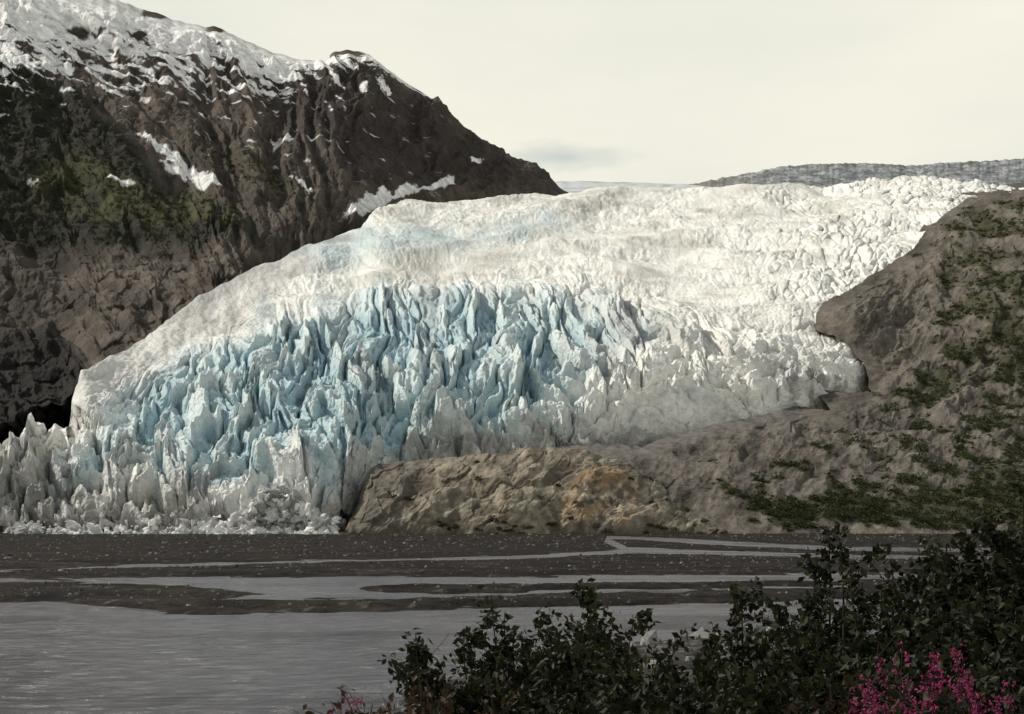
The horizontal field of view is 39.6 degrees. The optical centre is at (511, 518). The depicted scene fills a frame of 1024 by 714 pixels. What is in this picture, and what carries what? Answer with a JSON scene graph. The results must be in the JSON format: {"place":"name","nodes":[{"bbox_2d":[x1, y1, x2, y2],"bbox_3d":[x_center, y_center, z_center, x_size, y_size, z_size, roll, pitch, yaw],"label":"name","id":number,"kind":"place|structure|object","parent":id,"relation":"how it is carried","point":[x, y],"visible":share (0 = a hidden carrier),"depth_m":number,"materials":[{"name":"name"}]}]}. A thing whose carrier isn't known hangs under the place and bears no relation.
{"place":"outdoors","nodes":[
{"label":"outdoors","id":0,"kind":"place"},
{"bbox_2d":[0,0,567,444],"bbox_3d":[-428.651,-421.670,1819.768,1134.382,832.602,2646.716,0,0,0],"label":"mountain","id":1,"kind":"structure","parent":0,"point":[350,140],"depth_m":1551.43,"materials":[{"name":"brown stone"}]},
{"bbox_2d":[0,64,314,249],"bbox_3d":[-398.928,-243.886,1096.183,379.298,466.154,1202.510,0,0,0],"label":"alder thicket","id":2,"kind":"object","parent":1,"relation":"on","point":[137,174],"visible":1,"depth_m":1181.96,"materials":[{"name":"green plant"}]},
{"bbox_2d":[0,536,995,713],"bbox_3d":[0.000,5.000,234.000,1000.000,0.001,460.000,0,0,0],"label":"river water","id":3,"kind":"structure","parent":0,"point":[61,658],"depth_m":59.49,"materials":[{"name":"grey liquid"}]},
{"bbox_2d":[0,517,1014,713],"bbox_3d":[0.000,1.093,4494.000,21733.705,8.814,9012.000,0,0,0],"label":"ground","id":4,"kind":"structure","parent":0,"point":[202,602],"depth_m":138.55,"materials":[{"name":"grey gravel"}]},
{"bbox_2d":[3,478,341,534],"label":"ice debris","id":5,"kind":"object","parent":4,"relation":"on","point":[260,514],"visible":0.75,"depth_m":458.17,"materials":[{"name":"white ice"}]},
{"bbox_2d":[330,692,368,713],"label":"fireweed","id":6,"kind":"object","parent":4,"relation":"on","point":[351,709],"visible":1,"depth_m":9.45,"materials":[{"name":"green plant"}]},
{"bbox_2d":[293,685,408,713],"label":"willowherb foliage","id":7,"kind":"object","parent":4,"relation":"on","point":[338,705],"visible":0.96,"depth_m":10.26,"materials":[{"name":"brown plant"}]},
{"bbox_2d":[377,621,515,713],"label":"alder shrub","id":8,"kind":"object","parent":4,"relation":"on","point":[463,696],"visible":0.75,"depth_m":11.82,"materials":[{"name":"green plant"}]},
{"bbox_2d":[377,651,527,713],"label":"willowherb foliage","id":9,"kind":"object","parent":4,"relation":"on","point":[443,704],"visible":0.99,"depth_m":10.59,"materials":[{"name":"green plant"}]},
{"bbox_2d":[0,532,1012,609],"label":"gravel stones","id":10,"kind":"object","parent":4,"relation":"on","point":[80,590],"visible":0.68,"depth_m":183.03,"materials":[{"name":"grey gravel"}]},
{"bbox_2d":[0,175,1023,532],"bbox_3d":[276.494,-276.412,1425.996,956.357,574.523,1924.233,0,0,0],"label":"glacier","id":11,"kind":"object","parent":4,"relation":"on","point":[326,375],"visible":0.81,"depth_m":665.65,"materials":[{"name":"white ice"}]},
{"bbox_2d":[448,585,581,713],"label":"alder shrub","id":12,"kind":"object","parent":4,"relation":"on","point":[504,647],"visible":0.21,"depth_m":12.78,"materials":[{"name":"green plant"}]},
{"bbox_2d":[489,662,571,713],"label":"alder shrub","id":13,"kind":"object","parent":4,"relation":"on","point":[540,683],"visible":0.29,"depth_m":11.00,"materials":[{"name":"green plant"}]},
{"bbox_2d":[341,446,721,533],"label":"bedrock outcrop","id":14,"kind":"object","parent":4,"relation":"on","point":[517,488],"visible":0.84,"depth_m":466.75,"materials":[{"name":"brown stone"}]},
{"bbox_2d":[339,460,730,533],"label":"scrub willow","id":15,"kind":"object","parent":14,"relation":"on","point":[477,478],"visible":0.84,"depth_m":453.13,"materials":[{"name":"green plant"}]},
{"bbox_2d":[466,616,627,713],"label":"alder shrub","id":16,"kind":"object","parent":4,"relation":"on","point":[524,671],"visible":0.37,"depth_m":11.52,"materials":[{"name":"green plant"}]},
{"bbox_2d":[528,578,647,697],"bbox_3d":[0.651,1.605,13.476,1.249,2.141,0.921,0,0,28],"label":"alder shrub","id":17,"kind":"object","parent":4,"relation":"on","point":[586,601],"visible":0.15,"depth_m":13.32,"materials":[{"name":"green plant"}]},
{"bbox_2d":[530,654,663,713],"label":"alder shrub","id":18,"kind":"object","parent":4,"relation":"on","point":[620,691],"visible":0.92,"depth_m":8.98,"materials":[{"name":"green plant"}]},
{"bbox_2d":[534,601,660,687],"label":"alder shrub","id":19,"kind":"object","parent":4,"relation":"on","point":[602,645],"visible":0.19,"depth_m":12.55,"materials":[{"name":"green plant"}]},
{"bbox_2d":[573,636,637,697],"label":"alder shrub","id":20,"kind":"object","parent":4,"relation":"on","point":[597,655],"visible":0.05,"depth_m":11.92,"materials":[{"name":"green plant"}]},
{"bbox_2d":[511,643,700,713],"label":"alder shrub","id":21,"kind":"object","parent":4,"relation":"on","point":[583,681],"visible":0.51,"depth_m":10.77,"materials":[{"name":"green plant"}]},
{"bbox_2d":[369,613,890,713],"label":"bank stones","id":22,"kind":"object","parent":4,"relation":"on","point":[647,637],"visible":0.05,"depth_m":49.37,"materials":[{"name":"grey stone"}]},
{"bbox_2d":[593,669,707,713],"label":"alder shrub","id":23,"kind":"object","parent":4,"relation":"on","point":[650,708],"visible":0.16,"depth_m":10.26,"materials":[{"name":"green plant"}]},
{"bbox_2d":[646,623,703,689],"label":"alder shrub","id":24,"kind":"object","parent":4,"relation":"on","point":[661,656],"visible":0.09,"depth_m":12.26,"materials":[{"name":"green plant"}]},
{"bbox_2d":[625,636,757,713],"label":"alder shrub","id":25,"kind":"object","parent":4,"relation":"on","point":[704,683],"visible":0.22,"depth_m":11.00,"materials":[{"name":"green plant"}]},
{"bbox_2d":[594,668,816,713],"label":"alder shrub","id":26,"kind":"object","parent":4,"relation":"on","point":[717,700],"visible":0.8,"depth_m":8.71,"materials":[{"name":"green plant"}]},
{"bbox_2d":[687,576,778,693],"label":"alder shrub","id":27,"kind":"object","parent":4,"relation":"on","point":[743,650],"visible":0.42,"depth_m":13.23,"materials":[{"name":"green plant"}]},
{"bbox_2d":[652,655,814,713],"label":"alder shrub","id":28,"kind":"object","parent":4,"relation":"on","point":[677,697],"visible":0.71,"depth_m":9.15,"materials":[{"name":"green plant"}]},
{"bbox_2d":[727,610,789,684],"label":"alder shrub","id":29,"kind":"object","parent":4,"relation":"on","point":[764,645],"visible":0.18,"depth_m":12.88,"materials":[{"name":"green plant"}]},
{"bbox_2d":[660,651,869,711],"bbox_3d":[1.977,1.556,10.671,1.712,1.095,1.393,0,0,0],"label":"alder shrub","id":30,"kind":"object","parent":4,"relation":"on","point":[763,681],"depth_m":10.78,"materials":[{"name":"green plant"}]},
{"bbox_2d":[752,628,869,713],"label":"alder shrub","id":31,"kind":"object","parent":4,"relation":"on","point":[808,683],"visible":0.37,"depth_m":8.86,"materials":[{"name":"green plant"}]},
{"bbox_2d":[755,591,872,692],"bbox_3d":[2.896,1.654,12.826,0.980,1.988,1.375,0,0,-30],"label":"alder shrub","id":32,"kind":"object","parent":4,"relation":"on","point":[795,624],"visible":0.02,"depth_m":13.17,"materials":[{"name":"green plant"}]},
{"bbox_2d":[756,657,897,713],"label":"willowherb foliage","id":33,"kind":"object","parent":4,"relation":"on","point":[844,709],"visible":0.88,"depth_m":8.56,"materials":[{"name":"green plant"}]},
{"bbox_2d":[775,509,896,670],"bbox_3d":[2.847,1.117,12.174,1.189,2.408,1.261,0,0,0],"label":"alder shrub","id":34,"kind":"object","parent":4,"relation":"on","point":[824,630],"visible":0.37,"depth_m":12.20,"materials":[{"name":"green plant"}]},
{"bbox_2d":[745,664,936,713],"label":"alder shrub","id":35,"kind":"object","parent":4,"relation":"on","point":[912,672],"visible":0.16,"depth_m":8.98,"materials":[{"name":"green plant"}]},
{"bbox_2d":[759,635,933,712],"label":"alder shrub","id":36,"kind":"object","parent":4,"relation":"on","point":[921,659],"visible":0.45,"depth_m":8.95,"materials":[{"name":"green plant"}]},
{"bbox_2d":[762,596,978,703],"bbox_3d":[2.442,1.268,9.799,0.991,1.435,1.656,0,0,-30],"label":"alder shrub","id":37,"kind":"object","parent":4,"relation":"on","point":[807,665],"visible":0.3,"depth_m":10.00,"materials":[{"name":"green plant"}]},
{"bbox_2d":[822,545,956,679],"bbox_3d":[2.910,1.213,10.854,1.116,2.027,1.290,0,0,-44],"label":"alder shrub","id":38,"kind":"object","parent":4,"relation":"on","point":[865,645],"visible":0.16,"depth_m":11.05,"materials":[{"name":"green plant"}]},
{"bbox_2d":[849,675,935,713],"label":"fireweed","id":39,"kind":"object","parent":4,"relation":"on","point":[880,709],"visible":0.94,"depth_m":7.40,"materials":[{"name":"green plant"}]},
{"bbox_2d":[858,590,974,673],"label":"alder shrub","id":40,"kind":"object","parent":4,"relation":"on","point":[906,617],"visible":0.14,"depth_m":10.49,"materials":[{"name":"green plant"}]},
{"bbox_2d":[850,543,991,667],"bbox_3d":[3.390,1.247,11.431,1.321,2.140,1.030,0,0,12],"label":"alder shrub","id":41,"kind":"object","parent":4,"relation":"on","point":[907,578],"visible":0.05,"depth_m":11.37,"materials":[{"name":"green plant"}]},
{"bbox_2d":[861,641,1016,713],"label":"fireweed","id":42,"kind":"object","parent":4,"relation":"on","point":[943,701],"visible":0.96,"depth_m":7.67,"materials":[{"name":"pink plant"}]},
{"bbox_2d":[890,557,989,616],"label":"alder shrub","id":43,"kind":"object","parent":4,"relation":"on","point":[908,600],"visible":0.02,"depth_m":12.07,"materials":[{"name":"green plant"}]},
{"bbox_2d":[886,583,1008,690],"bbox_3d":[3.286,1.218,10.198,1.278,1.509,1.373,0,0,0],"label":"alder shrub","id":44,"kind":"object","parent":4,"relation":"on","point":[942,631],"visible":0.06,"depth_m":9.73,"materials":[{"name":"green plant"}]},
{"bbox_2d":[899,636,1018,711],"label":"alder shrub","id":45,"kind":"object","parent":4,"relation":"on","point":[947,643],"visible":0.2,"depth_m":9.11,"materials":[{"name":"green plant"}]},
{"bbox_2d":[907,532,1010,620],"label":"alder shrub","id":46,"kind":"object","parent":4,"relation":"on","point":[919,538],"visible":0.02,"depth_m":12.25,"materials":[{"name":"green plant"}]},
{"bbox_2d":[902,520,1023,646],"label":"alder shrub","id":47,"kind":"object","parent":4,"relation":"on","point":[933,595],"visible":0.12,"depth_m":10.96,"materials":[{"name":"green plant"}]},
{"bbox_2d":[919,595,1023,713],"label":"alder shrub","id":48,"kind":"object","parent":4,"relation":"on","point":[1000,675],"visible":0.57,"depth_m":8.49,"materials":[{"name":"green plant"}]},
{"bbox_2d":[926,459,1023,640],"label":"alder shrub","id":49,"kind":"object","parent":4,"relation":"on","point":[994,542],"visible":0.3,"depth_m":10.80,"materials":[{"name":"green plant"}]},
{"bbox_2d":[930,576,1023,706],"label":"alder shrub","id":50,"kind":"object","parent":4,"relation":"on","point":[984,625],"visible":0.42,"depth_m":9.44,"materials":[{"name":"green plant"}]},
{"bbox_2d":[963,524,1023,629],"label":"alder shrub","id":51,"kind":"object","parent":4,"relation":"on","point":[985,583],"visible":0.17,"depth_m":10.71,"materials":[{"name":"green plant"}]},
{"bbox_2d":[555,181,712,192],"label":"snowfield","id":52,"kind":"structure","parent":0,"point":[573,186],"depth_m":3233.74,"materials":[{"name":"white snow"}]},
{"bbox_2d":[562,182,1023,533],"bbox_3d":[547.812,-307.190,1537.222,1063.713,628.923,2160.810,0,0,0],"label":"moraine hillside","id":53,"kind":"structure","parent":0,"point":[876,321],"depth_m":605.80,"materials":[{"name":"stone"}]},
{"bbox_2d":[643,197,1023,532],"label":"alder thicket","id":54,"kind":"object","parent":53,"relation":"on","point":[790,508],"visible":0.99,"depth_m":504.00,"materials":[{"name":"green plant"}]},
{"bbox_2d":[688,158,1023,187],"bbox_3d":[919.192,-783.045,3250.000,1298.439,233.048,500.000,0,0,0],"label":"distant ridge","id":55,"kind":"structure","parent":0,"point":[1001,172],"depth_m":3388.64,"materials":[{"name":"grey stone"}]}
]}

